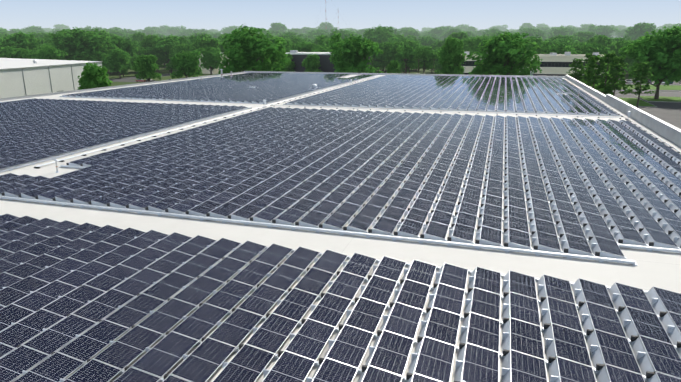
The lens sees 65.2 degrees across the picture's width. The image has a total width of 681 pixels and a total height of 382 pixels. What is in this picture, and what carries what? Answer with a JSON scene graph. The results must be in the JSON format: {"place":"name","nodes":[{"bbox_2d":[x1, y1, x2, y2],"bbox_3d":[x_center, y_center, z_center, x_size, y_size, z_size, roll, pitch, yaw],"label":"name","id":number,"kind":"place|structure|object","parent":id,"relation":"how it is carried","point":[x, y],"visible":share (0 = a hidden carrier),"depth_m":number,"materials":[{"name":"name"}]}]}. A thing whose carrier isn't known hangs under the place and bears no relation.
{"place":"outdoors","nodes":[
{"label":"outdoors","id":0,"kind":"place"},
{"bbox_2d":[0,58,102,98],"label":"white warehouse","id":1,"kind":"structure","parent":0,"point":[22,77],"depth_m":147.58,"materials":[{"name":"beige metal"}]},
{"bbox_2d":[286,50,370,72],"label":"dark building","id":2,"kind":"structure","parent":0,"point":[300,57],"depth_m":254.00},
{"bbox_2d":[0,71,680,381],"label":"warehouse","id":3,"kind":"structure","parent":0,"point":[657,269],"depth_m":26.01,"materials":[{"name":"grey concrete"}]},
{"bbox_2d":[0,98,247,169],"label":"solar panels","id":4,"kind":"object","parent":3,"relation":"on","point":[32,130],"visible":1,"depth_m":61.65,"materials":[{"name":"glass"}]},
{"bbox_2d":[62,72,374,102],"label":"solar panels","id":5,"kind":"object","parent":3,"relation":"on","point":[269,87],"visible":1,"depth_m":106.71,"materials":[{"name":"glass"}]},
{"bbox_2d":[0,214,680,381],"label":"solar panels","id":6,"kind":"object","parent":3,"relation":"on","point":[59,281],"visible":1,"depth_m":17.98,"materials":[{"name":"glass"}]},
{"bbox_2d":[0,107,680,259],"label":"solar panels","id":7,"kind":"object","parent":3,"relation":"on","point":[267,159],"visible":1,"depth_m":36.28,"materials":[{"name":"glass"}]},
{"bbox_2d":[0,75,680,265],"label":"cable trays","id":8,"kind":"object","parent":3,"relation":"on","point":[476,246],"visible":0.98,"depth_m":28.32,"materials":[{"name":"silver metal"}]},
{"bbox_2d":[34,69,680,172],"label":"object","id":9,"kind":"object","parent":3,"relation":"on","point":[264,102],"visible":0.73,"depth_m":67.58,"materials":[{"name":"white metal"}]},
{"bbox_2d":[285,75,617,114],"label":"solar panels","id":10,"kind":"object","parent":3,"relation":"on","point":[423,92],"visible":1,"depth_m":93.10,"materials":[{"name":"glass"}]},
{"bbox_2d":[0,0,680,37],"label":"sky","id":11,"kind":"structure","parent":0,"point":[134,15],"materials":[{"name":"white"}]},
{"bbox_2d":[106,63,680,124],"bbox_3d":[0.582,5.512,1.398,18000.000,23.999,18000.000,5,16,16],"label":"ground","id":12,"kind":"structure","parent":0,"point":[115,74],"depth_m":304.83,"materials":[{"name":"green plant"}]},
{"bbox_2d":[0,45,18,57],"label":"tree","id":13,"kind":"object","parent":12,"relation":"on","point":[3,52],"visible":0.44,"depth_m":261.68,"materials":[{"name":"green plant"}]},
{"bbox_2d":[8,28,29,33],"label":"tree","id":14,"kind":"object","parent":12,"relation":"on","point":[17,30],"visible":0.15,"depth_m":762.78,"materials":[{"name":"green plant"}]},
{"bbox_2d":[0,31,40,51],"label":"tree","id":15,"kind":"object","parent":12,"relation":"on","point":[20,39],"visible":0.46,"depth_m":289.58,"materials":[{"name":"green plant"}]},
{"bbox_2d":[5,47,38,58],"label":"tree","id":16,"kind":"object","parent":12,"relation":"on","point":[22,53],"visible":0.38,"depth_m":261.99,"materials":[{"name":"green plant"}]},
{"bbox_2d":[22,25,43,32],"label":"tree","id":17,"kind":"object","parent":12,"relation":"on","point":[35,28],"visible":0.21,"depth_m":857.73,"materials":[{"name":"green plant"}]},
{"bbox_2d":[30,31,49,38],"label":"tree","id":18,"kind":"object","parent":12,"relation":"on","point":[40,34],"visible":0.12,"depth_m":479.06,"materials":[{"name":"green plant"}]},
{"bbox_2d":[35,44,67,59],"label":"tree","id":19,"kind":"object","parent":12,"relation":"on","point":[48,52],"visible":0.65,"depth_m":261.12,"materials":[{"name":"green plant"}]},
{"bbox_2d":[32,42,73,58],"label":"tree","id":20,"kind":"object","parent":12,"relation":"on","point":[63,48],"visible":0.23,"depth_m":290.69,"materials":[{"name":"green plant"}]},
{"bbox_2d":[51,24,71,30],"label":"tree","id":21,"kind":"object","parent":12,"relation":"on","point":[61,26],"visible":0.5,"depth_m":1208.72,"materials":[{"name":"green plant"}]},
{"bbox_2d":[48,27,118,62],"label":"tree","id":22,"kind":"object","parent":12,"relation":"on","point":[86,45],"visible":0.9,"depth_m":290.33,"materials":[{"name":"green plant"}]},
{"bbox_2d":[78,62,111,89],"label":"tree","id":23,"kind":"object","parent":12,"relation":"on","point":[94,76],"visible":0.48,"depth_m":121.93,"materials":[{"name":"green plant"}]},
{"bbox_2d":[89,28,109,36],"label":"tree","id":24,"kind":"object","parent":12,"relation":"on","point":[101,31],"depth_m":359.21,"materials":[{"name":"green plant"}]},
{"bbox_2d":[101,48,132,77],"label":"tree","id":25,"kind":"object","parent":12,"relation":"on","point":[117,60],"visible":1,"depth_m":266.45,"materials":[{"name":"green plant"}]},
{"bbox_2d":[106,30,129,36],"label":"tree","id":26,"kind":"object","parent":12,"relation":"on","point":[120,33],"visible":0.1,"depth_m":649.99,"materials":[{"name":"green plant"}]},
{"bbox_2d":[114,27,136,34],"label":"tree","id":27,"kind":"object","parent":12,"relation":"on","point":[130,31],"visible":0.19,"depth_m":770.17,"materials":[{"name":"green plant"}]},
{"bbox_2d":[105,34,146,62],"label":"tree","id":28,"kind":"object","parent":12,"relation":"on","point":[129,47],"visible":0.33,"depth_m":310.54,"materials":[{"name":"green plant"}]},
{"bbox_2d":[130,32,147,41],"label":"tree","id":29,"kind":"object","parent":12,"relation":"on","point":[139,36],"visible":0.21,"depth_m":430.64,"materials":[{"name":"green plant"}]},
{"bbox_2d":[133,54,161,81],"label":"tree","id":30,"kind":"object","parent":12,"relation":"on","point":[145,66],"visible":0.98,"depth_m":209.21,"materials":[{"name":"green plant"}]},
{"bbox_2d":[139,29,155,35],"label":"tree","id":31,"kind":"object","parent":12,"relation":"on","point":[149,31],"visible":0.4,"depth_m":900.38,"materials":[{"name":"green plant"}]},
{"bbox_2d":[137,34,160,54],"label":"tree","id":32,"kind":"object","parent":12,"relation":"on","point":[147,41],"visible":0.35,"depth_m":333.06,"materials":[{"name":"green plant"}]},
{"bbox_2d":[144,26,166,34],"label":"tree","id":33,"kind":"object","parent":12,"relation":"on","point":[157,29],"visible":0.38,"depth_m":1028.19,"materials":[{"name":"green plant"}]},
{"bbox_2d":[143,34,187,71],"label":"tree","id":34,"kind":"object","parent":12,"relation":"on","point":[161,47],"visible":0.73,"depth_m":326.14,"materials":[{"name":"green plant"}]},
{"bbox_2d":[163,61,177,72],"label":"tree","id":35,"kind":"object","parent":12,"relation":"on","point":[169,66],"visible":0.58,"depth_m":305.81,"materials":[{"name":"green plant"}]},
{"bbox_2d":[161,25,185,35],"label":"tree","id":36,"kind":"object","parent":12,"relation":"on","point":[174,30],"visible":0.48,"depth_m":1018.47,"materials":[{"name":"green plant"}]},
{"bbox_2d":[169,43,195,62],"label":"tree","id":37,"kind":"object","parent":12,"relation":"on","point":[176,49],"visible":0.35,"depth_m":305.29,"materials":[{"name":"green plant"}]},
{"bbox_2d":[170,49,201,78],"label":"tree","id":38,"kind":"object","parent":12,"relation":"on","point":[186,66],"visible":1,"depth_m":221.89,"materials":[{"name":"green plant"}]},
{"bbox_2d":[175,28,199,37],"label":"tree","id":39,"kind":"object","parent":12,"relation":"on","point":[185,32],"visible":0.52,"depth_m":904.81,"materials":[{"name":"green plant"}]},
{"bbox_2d":[188,33,211,44],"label":"tree","id":40,"kind":"object","parent":12,"relation":"on","point":[193,38],"visible":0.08,"depth_m":355.11,"materials":[{"name":"green plant"}]},
{"bbox_2d":[187,37,220,61],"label":"tree","id":41,"kind":"object","parent":12,"relation":"on","point":[202,43],"visible":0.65,"depth_m":310.71,"materials":[{"name":"green plant"}]},
{"bbox_2d":[197,47,222,74],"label":"tree","id":42,"kind":"object","parent":12,"relation":"on","point":[210,57],"visible":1,"depth_m":280.22,"materials":[{"name":"green plant"}]},
{"bbox_2d":[198,54,228,73],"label":"buildings","id":43,"kind":"structure","parent":12,"relation":"on","point":[206,71],"depth_m":310.61,"materials":[{"name":"paint"}]},
{"bbox_2d":[217,26,241,33],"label":"tree","id":44,"kind":"object","parent":12,"relation":"on","point":[227,29],"visible":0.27,"depth_m":1061.66,"materials":[{"name":"green plant"}]},
{"bbox_2d":[218,24,287,73],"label":"tree","id":45,"kind":"object","parent":12,"relation":"on","point":[248,49],"visible":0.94,"depth_m":181.29,"materials":[{"name":"green plant"}]},
{"bbox_2d":[262,51,290,71],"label":"tree","id":46,"kind":"object","parent":12,"relation":"on","point":[288,64],"visible":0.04,"depth_m":206.31,"materials":[{"name":"green plant"}]},
{"bbox_2d":[267,22,288,33],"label":"tree","id":47,"kind":"object","parent":12,"relation":"on","point":[276,26],"visible":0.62,"depth_m":930.35,"materials":[{"name":"green plant"}]},
{"bbox_2d":[268,37,289,47],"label":"tree","id":48,"kind":"object","parent":12,"relation":"on","point":[273,40],"visible":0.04,"depth_m":315.23,"materials":[{"name":"green plant"}]},
{"bbox_2d":[275,31,302,36],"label":"tree","id":49,"kind":"object","parent":12,"relation":"on","point":[290,33],"visible":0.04,"depth_m":607.31,"materials":[{"name":"green plant"}]},
{"bbox_2d":[284,53,294,71],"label":"tree","id":50,"kind":"object","parent":12,"relation":"on","point":[290,67],"visible":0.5,"depth_m":253.08,"materials":[{"name":"green plant"}]},
{"bbox_2d":[289,28,304,35],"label":"tree","id":51,"kind":"object","parent":12,"relation":"on","point":[295,30],"visible":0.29,"depth_m":971.05,"materials":[{"name":"green plant"}]},
{"bbox_2d":[285,37,309,43],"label":"tree","id":52,"kind":"object","parent":12,"relation":"on","point":[295,40],"visible":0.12,"depth_m":393.87,"materials":[{"name":"green plant"}]},
{"bbox_2d":[282,33,314,42],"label":"tree","id":53,"kind":"object","parent":12,"relation":"on","point":[292,37],"visible":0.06,"depth_m":469.84,"materials":[{"name":"green plant"}]},
{"bbox_2d":[283,41,319,52],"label":"tree","id":54,"kind":"object","parent":12,"relation":"on","point":[303,47],"visible":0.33,"depth_m":312.78,"materials":[{"name":"green plant"}]},
{"bbox_2d":[300,33,317,39],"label":"tree","id":55,"kind":"object","parent":12,"relation":"on","point":[312,36],"visible":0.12,"depth_m":699.15,"materials":[{"name":"green plant"}]},
{"bbox_2d":[301,54,322,71],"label":"tree","id":56,"kind":"object","parent":12,"relation":"on","point":[310,62],"visible":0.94,"depth_m":246.82,"materials":[{"name":"green plant"}]},
{"bbox_2d":[308,28,329,35],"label":"tree","id":57,"kind":"object","parent":12,"relation":"on","point":[319,31],"visible":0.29,"depth_m":744.44,"materials":[{"name":"green plant"}]},
{"bbox_2d":[311,44,332,51],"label":"tree","id":58,"kind":"object","parent":12,"relation":"on","point":[324,48],"visible":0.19,"depth_m":288.46,"materials":[{"name":"green plant"}]},
{"bbox_2d":[316,22,335,33],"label":"tree","id":59,"kind":"object","parent":12,"relation":"on","point":[330,27],"visible":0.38,"depth_m":1078.55,"materials":[{"name":"green plant"}]},
{"bbox_2d":[317,34,345,48],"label":"tree","id":60,"kind":"object","parent":12,"relation":"on","point":[321,42],"visible":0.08,"depth_m":323.12,"materials":[{"name":"green plant"}]},
{"bbox_2d":[328,27,361,38],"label":"tree","id":61,"kind":"object","parent":12,"relation":"on","point":[344,33],"visible":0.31,"depth_m":595.17,"materials":[{"name":"green plant"}]},
{"bbox_2d":[329,31,383,72],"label":"tree","id":62,"kind":"object","parent":12,"relation":"on","point":[351,53],"visible":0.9,"depth_m":195.43,"materials":[{"name":"green plant"}]},
{"bbox_2d":[361,26,393,43],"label":"tree","id":63,"kind":"object","parent":12,"relation":"on","point":[379,35],"visible":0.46,"depth_m":467.35,"materials":[{"name":"green plant"}]},
{"bbox_2d":[371,61,384,71],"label":"tree","id":64,"kind":"object","parent":12,"relation":"on","point":[379,65],"visible":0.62,"depth_m":318.60,"materials":[{"name":"green plant"}]},
{"bbox_2d":[371,50,385,63],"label":"tree","id":65,"kind":"object","parent":12,"relation":"on","point":[379,56],"visible":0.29,"depth_m":319.74,"materials":[{"name":"green plant"}]},
{"bbox_2d":[379,41,402,63],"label":"tree","id":66,"kind":"object","parent":12,"relation":"on","point":[390,52],"visible":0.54,"depth_m":317.36,"materials":[{"name":"green plant"}]},
{"bbox_2d":[385,60,401,73],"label":"tree","id":67,"kind":"object","parent":12,"relation":"on","point":[392,66],"visible":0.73,"depth_m":223.98,"materials":[{"name":"green plant"}]},
{"bbox_2d":[389,27,405,34],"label":"tree","id":68,"kind":"object","parent":12,"relation":"on","point":[396,30],"visible":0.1,"depth_m":727.30,"materials":[{"name":"green plant"}]},
{"bbox_2d":[387,35,419,43],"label":"tree","id":69,"kind":"object","parent":12,"relation":"on","point":[397,40],"visible":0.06,"depth_m":391.59,"materials":[{"name":"green plant"}]},
{"bbox_2d":[394,44,418,73],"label":"tree","id":70,"kind":"object","parent":12,"relation":"on","point":[408,52],"visible":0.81,"depth_m":285.13,"materials":[{"name":"green plant"}]},
{"bbox_2d":[399,39,418,48],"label":"tree","id":71,"kind":"object","parent":12,"relation":"on","point":[411,43],"visible":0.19,"depth_m":340.74,"materials":[{"name":"green plant"}]},
{"bbox_2d":[402,29,421,38],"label":"tree","id":72,"kind":"object","parent":12,"relation":"on","point":[411,32],"visible":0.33,"depth_m":760.41,"materials":[{"name":"green plant"}]},
{"bbox_2d":[410,46,439,73],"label":"tree","id":73,"kind":"object","parent":12,"relation":"on","point":[426,54],"visible":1,"depth_m":274.95,"materials":[{"name":"green plant"}]},
{"bbox_2d":[417,35,438,46],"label":"tree","id":74,"kind":"object","parent":12,"relation":"on","point":[427,40],"visible":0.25,"depth_m":534.37,"materials":[{"name":"green plant"}]},
{"bbox_2d":[425,27,446,40],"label":"tree","id":75,"kind":"object","parent":12,"relation":"on","point":[438,31],"visible":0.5,"depth_m":850.55,"materials":[{"name":"green plant"}]},
{"bbox_2d":[427,41,444,49],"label":"tree","id":76,"kind":"object","parent":12,"relation":"on","point":[438,44],"visible":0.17,"depth_m":426.84,"materials":[{"name":"green plant"}]},
{"bbox_2d":[435,36,466,74],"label":"tree","id":77,"kind":"object","parent":12,"relation":"on","point":[451,57],"visible":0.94,"depth_m":200.76,"materials":[{"name":"green plant"}]},
{"bbox_2d":[440,28,461,39],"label":"tree","id":78,"kind":"object","parent":12,"relation":"on","point":[447,33],"visible":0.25,"depth_m":769.60,"materials":[{"name":"green plant"}]},
{"bbox_2d":[441,31,469,43],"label":"tree","id":79,"kind":"object","parent":12,"relation":"on","point":[459,35],"visible":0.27,"depth_m":414.19,"materials":[{"name":"green plant"}]},
{"bbox_2d":[462,38,481,53],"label":"tree","id":80,"kind":"object","parent":12,"relation":"on","point":[469,45],"visible":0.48,"depth_m":312.47,"materials":[{"name":"green plant"}]},
{"bbox_2d":[472,35,489,53],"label":"tree","id":81,"kind":"object","parent":12,"relation":"on","point":[478,41],"visible":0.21,"depth_m":314.94,"materials":[{"name":"green plant"}]},
{"bbox_2d":[482,28,504,35],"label":"tree","id":82,"kind":"object","parent":12,"relation":"on","point":[490,31],"visible":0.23,"depth_m":740.88,"materials":[{"name":"green plant"}]},
{"bbox_2d":[489,24,507,30],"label":"tree","id":83,"kind":"object","parent":12,"relation":"on","point":[503,28],"visible":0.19,"depth_m":1288.67,"materials":[{"name":"green plant"}]},
{"bbox_2d":[372,58,634,89],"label":"trunks","id":84,"kind":"object","parent":12,"relation":"on","point":[405,59],"visible":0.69,"depth_m":241.04,"materials":[{"name":"brown wood"}]},
{"bbox_2d":[466,29,542,75],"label":"tree","id":85,"kind":"object","parent":12,"relation":"on","point":[506,53],"visible":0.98,"depth_m":177.90,"materials":[{"name":"green plant"}]},
{"bbox_2d":[519,23,535,28],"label":"tree","id":86,"kind":"object","parent":12,"relation":"on","point":[527,25],"visible":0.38,"depth_m":1116.95,"materials":[{"name":"green plant"}]},
{"bbox_2d":[519,27,545,38],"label":"tree","id":87,"kind":"object","parent":12,"relation":"on","point":[532,32],"visible":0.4,"depth_m":715.50,"materials":[{"name":"green plant"}]},
{"bbox_2d":[459,52,608,82],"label":"office block","id":88,"kind":"structure","parent":12,"relation":"on","point":[554,64],"depth_m":238.10,"materials":[{"name":"paint"}]},
{"bbox_2d":[523,37,549,53],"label":"tree","id":89,"kind":"object","parent":12,"relation":"on","point":[539,42],"visible":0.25,"depth_m":296.15,"materials":[{"name":"green plant"}]},
{"bbox_2d":[547,28,569,37],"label":"tree","id":90,"kind":"object","parent":12,"relation":"on","point":[562,32],"visible":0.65,"depth_m":731.92,"materials":[{"name":"green plant"}]},
{"bbox_2d":[540,41,577,53],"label":"tree","id":91,"kind":"object","parent":12,"relation":"on","point":[557,48],"visible":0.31,"depth_m":267.15,"materials":[{"name":"green plant"}]},
{"bbox_2d":[548,37,572,45],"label":"tree","id":92,"kind":"object","parent":12,"relation":"on","point":[559,40],"visible":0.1,"depth_m":345.50,"materials":[{"name":"green plant"}]},
{"bbox_2d":[548,26,575,36],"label":"tree","id":93,"kind":"object","parent":12,"relation":"on","point":[571,31],"visible":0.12,"depth_m":784.82,"materials":[{"name":"green plant"}]},
{"bbox_2d":[545,34,580,43],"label":"tree","id":94,"kind":"object","parent":12,"relation":"on","point":[558,37],"visible":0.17,"depth_m":394.71,"materials":[{"name":"green plant"}]},
{"bbox_2d":[566,58,588,81],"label":"tree","id":95,"kind":"object","parent":12,"relation":"on","point":[579,65],"visible":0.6,"depth_m":149.08,"materials":[{"name":"green plant"}]},
{"bbox_2d":[572,36,585,42],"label":"tree","id":96,"kind":"object","parent":12,"relation":"on","point":[578,39],"visible":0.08,"depth_m":493.06,"materials":[{"name":"green plant"}]},
{"bbox_2d":[572,31,595,40],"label":"tree","id":97,"kind":"object","parent":12,"relation":"on","point":[587,35],"visible":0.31,"depth_m":566.91,"materials":[{"name":"green plant"}]},
{"bbox_2d":[577,53,598,83],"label":"tree","id":98,"kind":"object","parent":12,"relation":"on","point":[585,60],"visible":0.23,"depth_m":140.30,"materials":[{"name":"green plant"}]},
{"bbox_2d":[582,55,612,94],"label":"tree","id":99,"kind":"object","parent":12,"relation":"on","point":[590,75],"visible":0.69,"depth_m":121.16,"materials":[{"name":"green plant"}]},
{"bbox_2d":[580,41,616,56],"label":"tree","id":100,"kind":"object","parent":12,"relation":"on","point":[594,47],"visible":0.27,"depth_m":269.11,"materials":[{"name":"green plant"}]},
{"bbox_2d":[583,34,613,49],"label":"tree","id":101,"kind":"object","parent":12,"relation":"on","point":[606,41],"visible":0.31,"depth_m":319.83,"materials":[{"name":"green plant"}]},
{"bbox_2d":[586,24,620,37],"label":"tree","id":102,"kind":"object","parent":12,"relation":"on","point":[605,30],"visible":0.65,"depth_m":788.22,"materials":[{"name":"green plant"}]},
{"bbox_2d":[594,52,621,94],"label":"tree","id":103,"kind":"object","parent":12,"relation":"on","point":[606,58],"visible":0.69,"depth_m":126.39,"materials":[{"name":"green plant"}]},
{"bbox_2d":[603,58,623,90],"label":"tree","id":104,"kind":"object","parent":12,"relation":"on","point":[604,76],"visible":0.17,"depth_m":145.11,"materials":[{"name":"green plant"}]},
{"bbox_2d":[600,56,630,95],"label":"tree","id":105,"kind":"object","parent":12,"relation":"on","point":[621,76],"visible":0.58,"depth_m":132.28,"materials":[{"name":"green plant"}]},
{"bbox_2d":[615,29,628,37],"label":"tree","id":106,"kind":"object","parent":12,"relation":"on","point":[620,34],"visible":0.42,"depth_m":878.78,"materials":[{"name":"green plant"}]},
{"bbox_2d":[610,39,637,67],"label":"tree","id":107,"kind":"object","parent":12,"relation":"on","point":[620,44],"visible":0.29,"depth_m":280.66,"materials":[{"name":"green plant"}]},
{"bbox_2d":[624,61,655,107],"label":"tree","id":108,"kind":"object","parent":12,"relation":"on","point":[638,77],"visible":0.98,"depth_m":138.19,"materials":[{"name":"broadleaf leaves"},{"name":"bark"}]},
{"bbox_2d":[623,22,657,40],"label":"tree","id":109,"kind":"object","parent":12,"relation":"on","point":[636,31],"visible":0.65,"depth_m":612.38,"materials":[{"name":"green plant"}]},
{"bbox_2d":[618,23,680,98],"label":"tree","id":110,"kind":"object","parent":12,"relation":"on","point":[660,53],"visible":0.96,"depth_m":164.33,"materials":[{"name":"green plant"}]},
{"bbox_2d":[109,73,680,128],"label":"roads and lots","id":111,"kind":"structure","parent":0,"point":[666,106],"depth_m":169.88,"materials":[{"name":"grey asphalt"}]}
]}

